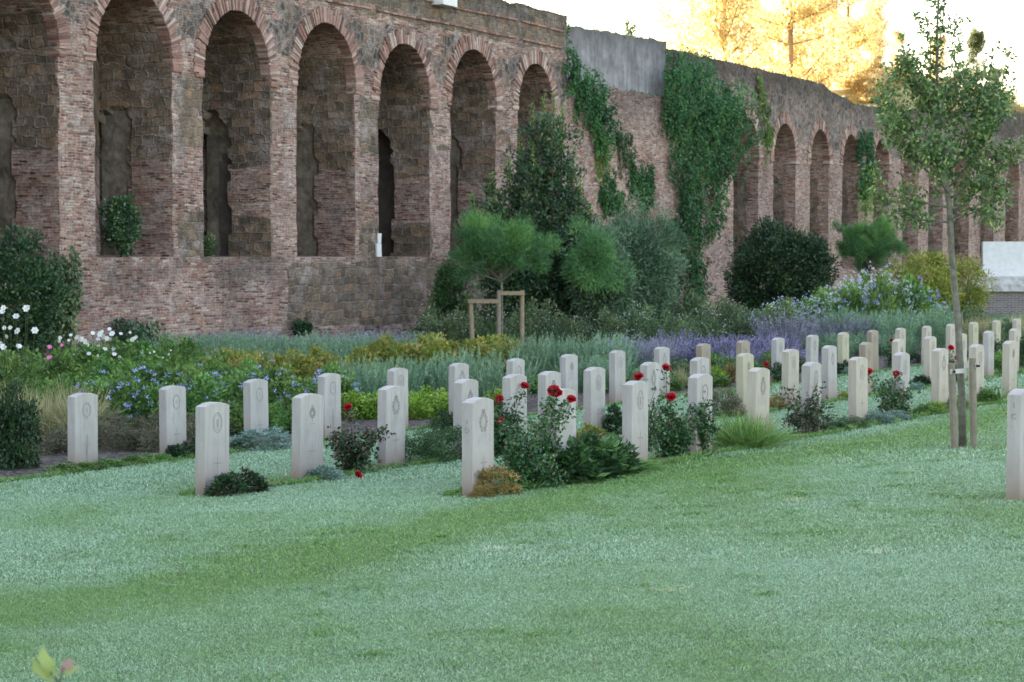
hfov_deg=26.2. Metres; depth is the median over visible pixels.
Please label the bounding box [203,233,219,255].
wall shrub
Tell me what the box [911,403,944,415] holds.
leafy shrub
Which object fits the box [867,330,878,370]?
headstone
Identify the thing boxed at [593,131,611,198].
hanging ivy
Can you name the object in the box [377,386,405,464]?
headstone
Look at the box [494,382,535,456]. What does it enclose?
rose bush
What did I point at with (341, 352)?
rosemary bush
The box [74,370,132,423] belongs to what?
blue flowered shrub
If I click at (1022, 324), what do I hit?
feather grass
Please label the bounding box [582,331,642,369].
rosemary bush
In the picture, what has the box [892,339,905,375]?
headstone
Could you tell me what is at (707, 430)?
rose bush
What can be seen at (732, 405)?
brownish low shrub
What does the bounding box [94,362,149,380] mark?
leafy shrub
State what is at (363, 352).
yellowing shrub
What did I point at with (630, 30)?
sapling
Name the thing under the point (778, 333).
violet flowered bush
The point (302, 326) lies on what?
wall shrub
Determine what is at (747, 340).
violet flowered bush
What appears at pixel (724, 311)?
rough shrub
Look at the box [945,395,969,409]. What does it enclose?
leafy shrub
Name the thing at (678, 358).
violet flowered bush
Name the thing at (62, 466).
leafy shrub
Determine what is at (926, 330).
headstone
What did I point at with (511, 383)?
headstone
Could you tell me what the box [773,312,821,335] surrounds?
flowered shrub
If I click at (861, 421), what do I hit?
hedge mound
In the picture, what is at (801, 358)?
violet flowered bush
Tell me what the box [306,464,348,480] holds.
teal plant
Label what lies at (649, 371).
headstone
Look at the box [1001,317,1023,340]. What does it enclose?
rough shrub
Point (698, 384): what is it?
headstone
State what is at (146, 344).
leafy shrub
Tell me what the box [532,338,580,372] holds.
rosemary bush
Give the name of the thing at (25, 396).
feather grass
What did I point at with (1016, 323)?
headstone
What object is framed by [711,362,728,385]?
lime shrub
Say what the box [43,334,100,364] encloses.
white flowered plant
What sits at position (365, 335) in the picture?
lavender bush
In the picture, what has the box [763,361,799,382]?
rose bush
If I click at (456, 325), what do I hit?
flowered shrub
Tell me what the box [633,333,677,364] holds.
lavender bush
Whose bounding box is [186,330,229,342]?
lavender bush
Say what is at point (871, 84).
golden bush
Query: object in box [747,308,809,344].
lavender bush
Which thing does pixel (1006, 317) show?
feather grass
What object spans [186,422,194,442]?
brownish low shrub
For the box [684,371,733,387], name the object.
leafy shrub
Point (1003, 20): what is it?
sky
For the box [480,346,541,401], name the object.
rosemary bush
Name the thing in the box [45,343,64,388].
pink flowered plant
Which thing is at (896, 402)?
rose bush
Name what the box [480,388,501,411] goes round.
lime shrub
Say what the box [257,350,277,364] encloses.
yellowing shrub
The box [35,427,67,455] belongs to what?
brownish low shrub
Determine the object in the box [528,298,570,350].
flowered shrub
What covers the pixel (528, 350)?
rosemary bush
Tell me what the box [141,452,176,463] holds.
leafy shrub
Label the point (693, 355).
violet flowered bush
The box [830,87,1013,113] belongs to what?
hill
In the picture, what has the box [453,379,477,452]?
headstone
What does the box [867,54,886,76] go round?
golden bush
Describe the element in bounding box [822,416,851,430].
hedge mound
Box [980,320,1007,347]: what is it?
rough shrub
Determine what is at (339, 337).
lavender bush
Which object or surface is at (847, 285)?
pale flowered shrub
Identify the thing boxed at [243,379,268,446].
headstone
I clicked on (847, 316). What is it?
rosemary bush
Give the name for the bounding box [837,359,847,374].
dark red plant
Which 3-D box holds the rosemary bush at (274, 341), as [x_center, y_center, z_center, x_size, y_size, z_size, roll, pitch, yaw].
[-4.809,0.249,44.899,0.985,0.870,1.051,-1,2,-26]
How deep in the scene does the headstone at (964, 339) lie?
36.78 m
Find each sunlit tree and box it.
[630,0,755,64]
[661,0,776,67]
[709,0,819,78]
[726,0,865,88]
[762,0,862,89]
[801,0,890,89]
[857,0,895,74]
[881,27,909,71]
[926,34,952,77]
[961,26,991,91]
[987,65,1005,94]
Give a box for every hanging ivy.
[561,47,622,165]
[562,23,572,65]
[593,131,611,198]
[598,168,627,219]
[614,129,637,178]
[625,159,656,223]
[661,45,763,194]
[663,218,687,311]
[665,96,716,320]
[692,108,745,250]
[757,74,774,163]
[856,128,876,211]
[858,175,877,224]
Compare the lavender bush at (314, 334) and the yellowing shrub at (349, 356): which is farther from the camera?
the lavender bush at (314, 334)
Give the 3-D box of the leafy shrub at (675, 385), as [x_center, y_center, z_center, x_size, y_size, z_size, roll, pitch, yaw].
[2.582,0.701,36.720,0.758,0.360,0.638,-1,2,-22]
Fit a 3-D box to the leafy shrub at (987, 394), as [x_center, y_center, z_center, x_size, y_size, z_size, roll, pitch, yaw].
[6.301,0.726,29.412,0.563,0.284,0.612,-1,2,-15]
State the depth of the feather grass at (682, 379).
37.08 m
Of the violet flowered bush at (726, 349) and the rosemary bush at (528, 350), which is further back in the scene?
the violet flowered bush at (726, 349)
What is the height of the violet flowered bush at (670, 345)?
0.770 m
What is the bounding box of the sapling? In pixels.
[623,15,637,35]
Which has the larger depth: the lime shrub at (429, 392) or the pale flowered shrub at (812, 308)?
the pale flowered shrub at (812, 308)
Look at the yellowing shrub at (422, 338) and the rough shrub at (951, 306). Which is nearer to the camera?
the yellowing shrub at (422, 338)
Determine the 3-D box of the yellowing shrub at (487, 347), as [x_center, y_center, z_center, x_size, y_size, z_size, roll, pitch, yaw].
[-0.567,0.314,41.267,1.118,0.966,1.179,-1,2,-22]
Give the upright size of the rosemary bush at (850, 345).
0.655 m
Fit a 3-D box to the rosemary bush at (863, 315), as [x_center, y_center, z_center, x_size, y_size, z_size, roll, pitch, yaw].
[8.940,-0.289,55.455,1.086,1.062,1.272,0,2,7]
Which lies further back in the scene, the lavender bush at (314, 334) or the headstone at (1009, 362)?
the lavender bush at (314, 334)
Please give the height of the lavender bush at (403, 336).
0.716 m
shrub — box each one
[0,349,21,366]
[0,366,38,403]
[0,376,42,469]
[0,389,29,469]
[6,377,46,402]
[21,352,60,378]
[23,435,67,453]
[26,373,74,409]
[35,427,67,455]
[38,352,94,386]
[42,461,85,474]
[49,372,89,394]
[56,428,105,450]
[61,347,98,365]
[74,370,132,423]
[74,460,110,471]
[76,357,139,388]
[77,349,117,381]
[81,350,117,363]
[86,373,117,398]
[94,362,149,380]
[96,457,134,469]
[97,190,144,257]
[98,366,154,428]
[98,409,126,434]
[98,420,121,447]
[98,428,137,449]
[99,425,144,451]
[105,357,161,413]
[109,415,145,442]
[110,316,167,348]
[119,428,159,450]
[119,453,155,465]
[128,336,159,361]
[129,378,173,424]
[130,353,160,388]
[135,426,190,452]
[137,349,164,364]
[137,411,158,439]
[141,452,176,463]
[148,346,199,386]
[152,342,173,361]
[152,358,229,389]
[155,363,202,414]
[156,333,180,355]
[158,372,231,424]
[164,335,205,368]
[164,450,194,458]
[186,411,194,437]
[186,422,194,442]
[187,371,239,422]
[192,363,219,378]
[197,349,234,375]
[201,346,240,374]
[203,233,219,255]
[210,363,235,386]
[211,367,272,408]
[222,398,243,435]
[227,364,278,405]
[228,348,270,376]
[233,348,248,361]
[239,358,279,385]
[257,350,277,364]
[259,359,296,394]
[261,355,299,381]
[268,372,307,409]
[268,398,286,431]
[271,404,291,434]
[274,348,316,383]
[278,375,317,409]
[287,354,318,388]
[290,317,313,336]
[304,344,335,363]
[305,361,354,397]
[306,350,354,387]
[312,370,362,400]
[334,352,354,368]
[341,390,377,419]
[341,392,365,417]
[348,344,386,376]
[355,338,388,371]
[358,390,377,415]
[365,332,412,370]
[379,341,420,367]
[392,339,417,350]
[404,303,449,340]
[408,390,439,418]
[410,331,458,377]
[410,332,440,369]
[410,383,447,415]
[422,392,448,417]
[423,409,452,439]
[425,335,460,366]
[433,312,469,342]
[437,392,448,416]
[441,307,483,346]
[446,285,485,340]
[450,339,461,355]
[453,338,488,364]
[456,334,505,375]
[460,312,504,343]
[464,465,524,496]
[467,483,495,498]
[473,298,511,333]
[474,303,519,343]
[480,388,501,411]
[485,333,521,375]
[486,334,501,347]
[503,296,540,347]
[513,309,560,344]
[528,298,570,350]
[528,373,539,393]
[537,303,572,340]
[544,311,592,349]
[559,214,640,295]
[563,316,597,343]
[565,217,642,337]
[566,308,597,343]
[576,422,606,440]
[584,307,630,344]
[593,306,646,352]
[600,190,691,326]
[605,372,634,392]
[618,301,658,340]
[625,355,639,371]
[629,303,672,345]
[629,307,663,337]
[650,308,695,341]
[651,302,684,339]
[667,313,710,343]
[670,356,689,372]
[670,358,686,371]
[670,372,683,390]
[671,370,689,386]
[672,282,713,341]
[682,300,734,343]
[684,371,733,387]
[700,292,743,340]
[710,297,738,333]
[711,350,733,366]
[711,357,729,380]
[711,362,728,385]
[712,387,742,415]
[715,396,745,418]
[717,361,735,380]
[720,362,735,382]
[723,302,760,342]
[724,302,762,322]
[725,356,759,367]
[743,309,777,341]
[746,303,783,326]
[749,295,808,348]
[758,350,770,368]
[767,295,806,322]
[769,393,787,409]
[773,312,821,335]
[791,295,830,312]
[794,296,841,322]
[797,285,851,325]
[808,285,837,305]
[822,275,871,308]
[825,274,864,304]
[834,280,867,319]
[837,391,847,398]
[846,261,888,306]
[856,263,921,337]
[860,273,902,324]
[886,248,965,312]
[895,273,927,320]
[902,280,936,319]
[908,275,943,319]
[908,351,920,362]
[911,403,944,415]
[925,253,998,317]
[926,400,947,412]
[933,301,951,322]
[937,301,963,323]
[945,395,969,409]
[952,307,974,325]
[964,299,992,325]
[966,385,1003,404]
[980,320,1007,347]
[994,350,1001,372]
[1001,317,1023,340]
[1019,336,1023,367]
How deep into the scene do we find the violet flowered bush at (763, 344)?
44.94 m
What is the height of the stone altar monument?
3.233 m
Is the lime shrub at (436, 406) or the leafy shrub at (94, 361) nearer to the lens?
the lime shrub at (436, 406)
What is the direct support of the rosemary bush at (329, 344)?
on the planting bed at (56, 458)
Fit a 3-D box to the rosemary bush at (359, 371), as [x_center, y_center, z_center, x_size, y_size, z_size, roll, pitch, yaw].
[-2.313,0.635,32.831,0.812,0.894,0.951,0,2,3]
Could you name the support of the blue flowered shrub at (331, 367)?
on the planting bed at (56, 458)
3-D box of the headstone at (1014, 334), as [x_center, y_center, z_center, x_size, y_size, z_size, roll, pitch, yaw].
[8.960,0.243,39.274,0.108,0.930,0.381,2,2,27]
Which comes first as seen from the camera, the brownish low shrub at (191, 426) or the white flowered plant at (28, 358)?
the brownish low shrub at (191, 426)
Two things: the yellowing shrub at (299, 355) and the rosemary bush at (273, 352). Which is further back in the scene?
the rosemary bush at (273, 352)
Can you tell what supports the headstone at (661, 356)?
on the planting bed at (56, 458)
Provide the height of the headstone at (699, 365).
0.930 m
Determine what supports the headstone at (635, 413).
on the planting bed at (733, 447)
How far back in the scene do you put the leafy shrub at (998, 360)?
38.82 m
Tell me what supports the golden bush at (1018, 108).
on the hill
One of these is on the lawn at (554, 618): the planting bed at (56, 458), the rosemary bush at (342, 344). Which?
the planting bed at (56, 458)
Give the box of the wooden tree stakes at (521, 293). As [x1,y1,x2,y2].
[468,290,524,345]
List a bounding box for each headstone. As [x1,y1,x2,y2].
[67,393,97,464]
[159,385,185,452]
[195,402,228,495]
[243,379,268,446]
[291,393,323,477]
[317,373,340,437]
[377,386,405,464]
[387,368,407,427]
[449,363,468,420]
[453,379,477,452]
[462,397,493,496]
[502,374,526,439]
[506,358,524,375]
[538,371,560,440]
[546,388,575,450]
[560,354,577,406]
[583,367,604,431]
[609,350,625,402]
[622,381,647,460]
[640,362,659,423]
[654,347,669,395]
[687,374,712,452]
[690,357,708,375]
[696,343,710,374]
[735,340,749,385]
[736,353,753,410]
[747,367,769,430]
[771,338,784,382]
[781,349,798,404]
[801,362,821,431]
[806,335,818,361]
[822,345,836,399]
[837,332,848,373]
[848,357,867,423]
[859,342,872,392]
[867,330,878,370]
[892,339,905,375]
[892,352,909,412]
[895,328,905,340]
[921,326,931,363]
[923,336,936,378]
[931,348,947,406]
[946,324,954,359]
[954,333,966,378]
[968,344,983,402]
[969,322,977,346]
[983,331,993,375]
[992,320,1000,349]
[1002,341,1016,395]
[1006,389,1023,500]
[1009,328,1019,370]
[1012,319,1020,340]
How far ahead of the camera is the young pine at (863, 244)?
81.52 m
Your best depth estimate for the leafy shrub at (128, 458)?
23.50 m
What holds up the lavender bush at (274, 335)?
on the planting bed at (56, 458)
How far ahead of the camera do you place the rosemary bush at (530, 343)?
40.70 m
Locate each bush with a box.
[0,222,76,361]
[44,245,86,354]
[144,328,187,346]
[167,331,213,348]
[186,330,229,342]
[192,335,229,363]
[195,333,229,349]
[195,340,226,366]
[196,350,223,364]
[204,331,241,344]
[207,330,245,350]
[211,328,270,342]
[213,343,264,357]
[219,330,262,352]
[229,326,291,342]
[231,340,269,364]
[232,332,272,354]
[247,332,288,360]
[253,334,299,356]
[258,345,298,362]
[266,342,307,356]
[277,334,327,354]
[278,334,318,351]
[279,349,309,360]
[292,330,337,348]
[297,343,331,355]
[298,329,336,343]
[308,335,349,354]
[315,332,375,345]
[317,359,367,381]
[318,341,358,358]
[321,337,361,353]
[324,403,395,473]
[329,332,377,346]
[330,346,358,358]
[330,355,384,395]
[334,331,373,353]
[340,329,401,351]
[340,362,389,397]
[349,336,382,348]
[356,326,410,344]
[359,356,408,391]
[360,338,398,356]
[368,333,410,344]
[368,354,432,393]
[386,331,415,341]
[393,357,436,394]
[398,331,443,345]
[410,355,458,393]
[426,349,478,394]
[427,251,471,331]
[438,345,491,388]
[456,358,505,396]
[469,357,531,397]
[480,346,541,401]
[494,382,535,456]
[494,441,569,487]
[495,384,584,474]
[502,331,553,371]
[508,335,552,374]
[525,330,571,368]
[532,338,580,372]
[546,337,586,361]
[548,351,596,391]
[558,334,594,355]
[558,353,607,389]
[563,340,608,367]
[578,358,608,375]
[582,331,632,359]
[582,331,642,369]
[587,354,640,390]
[604,329,644,366]
[617,372,664,452]
[620,336,669,368]
[621,337,664,367]
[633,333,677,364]
[640,335,692,362]
[642,278,680,309]
[642,336,695,355]
[645,328,712,347]
[648,363,701,457]
[670,351,695,368]
[671,336,713,347]
[671,339,708,354]
[672,344,726,363]
[672,346,695,370]
[680,338,731,352]
[680,390,721,451]
[682,349,732,361]
[685,332,754,350]
[690,344,735,359]
[699,332,761,357]
[717,349,762,364]
[718,334,763,347]
[723,215,842,312]
[739,309,793,335]
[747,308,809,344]
[749,334,796,352]
[750,330,805,351]
[750,343,794,362]
[754,347,770,369]
[755,329,801,350]
[757,345,821,371]
[762,316,817,352]
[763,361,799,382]
[777,381,837,432]
[781,314,843,351]
[783,307,827,338]
[792,346,821,360]
[802,334,835,356]
[807,314,832,338]
[811,314,867,346]
[816,306,856,334]
[816,332,864,356]
[821,306,865,325]
[832,311,880,337]
[837,71,869,88]
[837,313,878,341]
[846,94,869,104]
[847,309,880,329]
[849,330,866,355]
[849,335,891,354]
[853,67,884,94]
[858,72,885,101]
[858,307,895,347]
[864,66,901,89]
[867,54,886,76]
[868,310,904,337]
[868,368,920,418]
[875,305,922,349]
[878,334,906,354]
[878,334,921,353]
[881,338,893,366]
[888,313,936,349]
[890,66,906,87]
[912,305,954,347]
[917,303,963,345]
[942,70,977,94]
[948,345,956,375]
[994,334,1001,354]
[996,90,1020,102]
[1009,102,1023,113]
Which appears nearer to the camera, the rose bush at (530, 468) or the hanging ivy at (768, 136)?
the rose bush at (530, 468)
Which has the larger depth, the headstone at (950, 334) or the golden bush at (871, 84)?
the golden bush at (871, 84)
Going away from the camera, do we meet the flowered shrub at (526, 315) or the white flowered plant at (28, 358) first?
the white flowered plant at (28, 358)
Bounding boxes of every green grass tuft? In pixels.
[639,458,669,470]
[712,405,814,449]
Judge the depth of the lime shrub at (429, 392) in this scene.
31.01 m
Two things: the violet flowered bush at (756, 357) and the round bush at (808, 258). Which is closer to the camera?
the violet flowered bush at (756, 357)
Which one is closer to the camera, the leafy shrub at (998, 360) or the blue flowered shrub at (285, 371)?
the blue flowered shrub at (285, 371)
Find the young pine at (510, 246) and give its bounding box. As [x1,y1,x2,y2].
[444,204,565,340]
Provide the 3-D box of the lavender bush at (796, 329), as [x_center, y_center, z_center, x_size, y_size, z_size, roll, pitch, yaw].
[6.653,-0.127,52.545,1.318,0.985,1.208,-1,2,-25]
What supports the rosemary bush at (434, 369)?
on the planting bed at (56, 458)
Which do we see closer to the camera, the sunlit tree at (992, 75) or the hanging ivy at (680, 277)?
the hanging ivy at (680, 277)
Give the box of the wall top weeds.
[500,0,1023,115]
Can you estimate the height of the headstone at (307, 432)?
0.930 m
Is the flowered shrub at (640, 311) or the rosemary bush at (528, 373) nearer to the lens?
the rosemary bush at (528, 373)
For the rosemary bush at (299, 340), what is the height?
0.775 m
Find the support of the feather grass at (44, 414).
on the planting bed at (56, 458)
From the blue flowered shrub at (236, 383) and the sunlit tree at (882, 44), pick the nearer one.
the blue flowered shrub at (236, 383)
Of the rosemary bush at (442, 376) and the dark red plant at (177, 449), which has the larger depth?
the rosemary bush at (442, 376)
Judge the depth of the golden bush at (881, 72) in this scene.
128.60 m
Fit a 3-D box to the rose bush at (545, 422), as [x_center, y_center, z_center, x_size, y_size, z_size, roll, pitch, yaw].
[0.243,0.824,19.062,0.785,0.898,0.738,0,2,0]
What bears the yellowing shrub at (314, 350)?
on the planting bed at (56, 458)
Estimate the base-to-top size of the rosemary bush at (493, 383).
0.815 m
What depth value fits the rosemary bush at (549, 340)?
42.04 m
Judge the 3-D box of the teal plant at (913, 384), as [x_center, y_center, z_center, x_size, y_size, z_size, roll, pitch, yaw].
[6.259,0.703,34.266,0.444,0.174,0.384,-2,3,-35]
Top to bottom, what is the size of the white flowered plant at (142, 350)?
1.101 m
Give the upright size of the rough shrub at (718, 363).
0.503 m
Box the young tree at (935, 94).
[857,0,1023,446]
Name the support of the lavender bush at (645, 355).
on the planting bed at (56, 458)
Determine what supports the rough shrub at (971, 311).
on the planting bed at (56, 458)
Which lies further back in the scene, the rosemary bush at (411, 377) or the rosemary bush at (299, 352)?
the rosemary bush at (299, 352)
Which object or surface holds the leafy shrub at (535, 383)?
on the planting bed at (56, 458)
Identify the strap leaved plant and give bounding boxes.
[494,476,531,487]
[518,473,554,490]
[639,456,662,471]
[986,384,1011,398]
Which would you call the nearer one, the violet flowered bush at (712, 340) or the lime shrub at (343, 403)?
the lime shrub at (343, 403)
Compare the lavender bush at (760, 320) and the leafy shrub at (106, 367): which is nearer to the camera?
the leafy shrub at (106, 367)
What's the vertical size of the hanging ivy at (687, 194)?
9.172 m
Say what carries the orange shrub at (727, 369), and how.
on the planting bed at (56, 458)
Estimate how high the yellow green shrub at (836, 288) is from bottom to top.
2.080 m
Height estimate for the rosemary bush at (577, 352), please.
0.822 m
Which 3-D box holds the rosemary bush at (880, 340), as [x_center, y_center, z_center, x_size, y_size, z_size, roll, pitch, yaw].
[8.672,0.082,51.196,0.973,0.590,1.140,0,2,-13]
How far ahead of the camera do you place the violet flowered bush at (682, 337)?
47.32 m
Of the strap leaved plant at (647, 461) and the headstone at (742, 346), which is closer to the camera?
the strap leaved plant at (647, 461)
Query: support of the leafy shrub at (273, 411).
on the planting bed at (56, 458)
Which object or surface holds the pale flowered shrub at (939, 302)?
on the planting bed at (56, 458)
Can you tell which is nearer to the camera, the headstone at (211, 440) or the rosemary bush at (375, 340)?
the headstone at (211, 440)
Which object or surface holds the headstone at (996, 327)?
on the planting bed at (56, 458)
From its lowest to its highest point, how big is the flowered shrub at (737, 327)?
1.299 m
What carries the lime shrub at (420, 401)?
on the planting bed at (56, 458)
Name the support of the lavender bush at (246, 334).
on the planting bed at (56, 458)
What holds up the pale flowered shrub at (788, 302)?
on the planting bed at (56, 458)
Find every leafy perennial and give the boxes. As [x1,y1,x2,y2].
[539,434,610,485]
[564,430,633,481]
[614,434,646,474]
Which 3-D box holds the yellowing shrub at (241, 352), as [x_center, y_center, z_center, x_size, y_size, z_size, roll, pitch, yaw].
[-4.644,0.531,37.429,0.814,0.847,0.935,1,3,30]
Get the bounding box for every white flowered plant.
[0,305,51,389]
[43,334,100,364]
[56,327,133,364]
[111,331,154,366]
[145,350,171,367]
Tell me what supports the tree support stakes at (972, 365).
on the lawn at (554, 618)
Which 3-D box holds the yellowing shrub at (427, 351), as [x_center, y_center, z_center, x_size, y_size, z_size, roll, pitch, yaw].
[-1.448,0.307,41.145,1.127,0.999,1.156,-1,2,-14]
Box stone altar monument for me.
[960,242,1023,313]
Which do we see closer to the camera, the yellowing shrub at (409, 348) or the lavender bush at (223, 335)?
the yellowing shrub at (409, 348)
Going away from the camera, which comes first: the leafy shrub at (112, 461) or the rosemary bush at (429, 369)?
the leafy shrub at (112, 461)
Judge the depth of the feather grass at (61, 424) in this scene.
26.88 m
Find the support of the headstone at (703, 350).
on the planting bed at (56, 458)
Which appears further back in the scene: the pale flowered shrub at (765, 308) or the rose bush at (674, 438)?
the pale flowered shrub at (765, 308)
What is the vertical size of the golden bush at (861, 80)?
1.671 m
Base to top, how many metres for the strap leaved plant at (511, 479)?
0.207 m
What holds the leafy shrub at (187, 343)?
on the planting bed at (56, 458)
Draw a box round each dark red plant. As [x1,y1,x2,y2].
[165,443,190,459]
[181,440,194,458]
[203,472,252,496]
[227,466,270,493]
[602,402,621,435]
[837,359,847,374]
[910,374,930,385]
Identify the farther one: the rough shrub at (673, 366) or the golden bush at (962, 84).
the golden bush at (962, 84)
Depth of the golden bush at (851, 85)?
129.43 m
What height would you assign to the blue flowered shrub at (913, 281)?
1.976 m
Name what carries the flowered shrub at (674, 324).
on the planting bed at (56, 458)
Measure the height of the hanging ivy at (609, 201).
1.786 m
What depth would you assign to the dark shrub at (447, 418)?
25.71 m
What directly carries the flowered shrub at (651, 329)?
on the planting bed at (56, 458)
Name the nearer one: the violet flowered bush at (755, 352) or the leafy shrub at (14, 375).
the leafy shrub at (14, 375)
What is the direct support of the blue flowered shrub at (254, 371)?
on the planting bed at (56, 458)
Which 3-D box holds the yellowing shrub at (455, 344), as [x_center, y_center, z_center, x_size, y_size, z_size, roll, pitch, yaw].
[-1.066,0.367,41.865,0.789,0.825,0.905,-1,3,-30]
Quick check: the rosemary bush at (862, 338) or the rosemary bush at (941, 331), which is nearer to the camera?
the rosemary bush at (862, 338)
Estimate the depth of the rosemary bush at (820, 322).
54.18 m
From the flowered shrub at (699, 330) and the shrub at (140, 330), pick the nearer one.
the shrub at (140, 330)
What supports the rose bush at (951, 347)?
on the planting bed at (273, 481)
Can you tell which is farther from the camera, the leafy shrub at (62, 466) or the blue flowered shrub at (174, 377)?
the blue flowered shrub at (174, 377)
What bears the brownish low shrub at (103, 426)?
on the planting bed at (56, 458)
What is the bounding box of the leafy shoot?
[32,646,80,681]
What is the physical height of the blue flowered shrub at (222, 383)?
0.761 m
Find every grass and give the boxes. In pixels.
[0,374,49,432]
[16,385,67,438]
[21,380,57,416]
[30,389,67,443]
[38,377,99,418]
[41,376,118,441]
[50,382,129,427]
[670,364,689,388]
[739,407,776,431]
[961,313,974,339]
[962,312,991,341]
[999,312,1019,328]
[1006,311,1023,339]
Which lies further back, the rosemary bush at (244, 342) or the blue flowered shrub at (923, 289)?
the blue flowered shrub at (923, 289)
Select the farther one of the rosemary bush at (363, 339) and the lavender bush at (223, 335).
the lavender bush at (223, 335)
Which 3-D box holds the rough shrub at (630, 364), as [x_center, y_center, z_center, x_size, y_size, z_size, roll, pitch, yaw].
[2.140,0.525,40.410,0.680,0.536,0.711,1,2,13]
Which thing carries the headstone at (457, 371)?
on the planting bed at (56, 458)
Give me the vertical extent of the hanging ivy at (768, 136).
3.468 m
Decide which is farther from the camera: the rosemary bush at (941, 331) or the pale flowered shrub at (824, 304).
the pale flowered shrub at (824, 304)
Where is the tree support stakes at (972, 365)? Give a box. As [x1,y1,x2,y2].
[948,358,979,449]
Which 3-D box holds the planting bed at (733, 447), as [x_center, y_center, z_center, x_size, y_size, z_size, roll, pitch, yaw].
[5.015,0.911,27.311,0.413,0.031,20.893,1,3,30]
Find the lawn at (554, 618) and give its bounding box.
[0,314,1023,681]
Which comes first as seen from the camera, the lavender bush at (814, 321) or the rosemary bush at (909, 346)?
the rosemary bush at (909, 346)
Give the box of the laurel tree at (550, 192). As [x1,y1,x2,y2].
[456,92,600,340]
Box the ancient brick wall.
[0,0,1023,365]
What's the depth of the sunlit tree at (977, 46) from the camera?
162.88 m
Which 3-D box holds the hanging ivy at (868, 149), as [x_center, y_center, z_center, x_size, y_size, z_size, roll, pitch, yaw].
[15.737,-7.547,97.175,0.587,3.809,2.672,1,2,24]
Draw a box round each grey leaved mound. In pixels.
[229,425,291,451]
[864,408,896,424]
[884,409,913,421]
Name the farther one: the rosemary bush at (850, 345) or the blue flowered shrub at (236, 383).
the rosemary bush at (850, 345)
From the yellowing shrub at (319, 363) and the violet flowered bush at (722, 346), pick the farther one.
the violet flowered bush at (722, 346)
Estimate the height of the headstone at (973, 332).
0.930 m
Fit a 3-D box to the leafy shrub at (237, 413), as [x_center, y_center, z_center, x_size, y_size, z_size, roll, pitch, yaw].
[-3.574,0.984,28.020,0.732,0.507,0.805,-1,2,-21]
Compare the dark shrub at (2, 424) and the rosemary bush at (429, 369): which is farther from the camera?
the rosemary bush at (429, 369)
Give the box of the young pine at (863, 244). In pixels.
[828,211,913,285]
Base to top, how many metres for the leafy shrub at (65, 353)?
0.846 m
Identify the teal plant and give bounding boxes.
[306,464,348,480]
[840,367,847,373]
[909,381,925,390]
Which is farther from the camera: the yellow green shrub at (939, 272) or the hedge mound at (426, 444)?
the yellow green shrub at (939, 272)
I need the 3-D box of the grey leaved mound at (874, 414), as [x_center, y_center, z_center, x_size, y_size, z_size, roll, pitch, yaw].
[4.249,0.896,25.838,0.562,0.217,0.539,0,2,-5]
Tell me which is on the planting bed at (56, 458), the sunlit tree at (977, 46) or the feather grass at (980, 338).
the feather grass at (980, 338)
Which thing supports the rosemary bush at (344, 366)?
on the planting bed at (56, 458)
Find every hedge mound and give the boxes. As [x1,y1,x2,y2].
[229,437,256,450]
[403,425,452,463]
[420,421,461,462]
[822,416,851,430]
[837,415,871,429]
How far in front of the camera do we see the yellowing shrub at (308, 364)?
37.04 m
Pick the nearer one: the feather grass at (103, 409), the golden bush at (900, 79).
the feather grass at (103, 409)
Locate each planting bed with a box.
[0,321,1023,481]
[268,372,1022,486]
[652,398,1001,461]
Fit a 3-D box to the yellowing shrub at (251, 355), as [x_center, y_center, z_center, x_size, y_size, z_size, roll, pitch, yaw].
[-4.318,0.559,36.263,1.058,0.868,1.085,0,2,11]
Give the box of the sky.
[507,0,1023,105]
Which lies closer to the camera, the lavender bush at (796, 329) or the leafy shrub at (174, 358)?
the leafy shrub at (174, 358)
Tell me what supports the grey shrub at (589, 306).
on the planting bed at (56, 458)
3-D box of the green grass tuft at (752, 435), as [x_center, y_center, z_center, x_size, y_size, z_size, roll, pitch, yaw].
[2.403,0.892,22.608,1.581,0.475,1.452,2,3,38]
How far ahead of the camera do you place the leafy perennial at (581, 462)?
19.00 m
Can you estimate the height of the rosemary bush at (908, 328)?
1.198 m
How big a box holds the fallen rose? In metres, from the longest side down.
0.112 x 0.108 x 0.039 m
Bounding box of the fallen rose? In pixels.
[355,470,362,478]
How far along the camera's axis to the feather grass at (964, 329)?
60.66 m
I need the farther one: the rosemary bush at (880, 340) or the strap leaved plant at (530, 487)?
the rosemary bush at (880, 340)
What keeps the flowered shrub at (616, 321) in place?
on the planting bed at (56, 458)
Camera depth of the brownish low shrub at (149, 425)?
26.68 m
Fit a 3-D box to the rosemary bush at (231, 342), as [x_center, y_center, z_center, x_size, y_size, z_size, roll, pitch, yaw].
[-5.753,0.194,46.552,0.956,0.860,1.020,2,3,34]
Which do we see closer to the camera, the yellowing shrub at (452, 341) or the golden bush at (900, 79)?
the yellowing shrub at (452, 341)
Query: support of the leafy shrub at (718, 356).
on the planting bed at (56, 458)
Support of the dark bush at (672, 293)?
on the planting bed at (56, 458)
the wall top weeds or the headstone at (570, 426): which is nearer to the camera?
the headstone at (570, 426)
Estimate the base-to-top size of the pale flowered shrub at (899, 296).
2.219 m
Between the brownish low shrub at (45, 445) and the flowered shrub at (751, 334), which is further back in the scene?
the flowered shrub at (751, 334)
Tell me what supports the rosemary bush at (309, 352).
on the planting bed at (56, 458)
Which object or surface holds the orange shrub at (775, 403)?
on the planting bed at (273, 481)
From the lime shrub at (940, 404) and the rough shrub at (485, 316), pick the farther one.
the rough shrub at (485, 316)

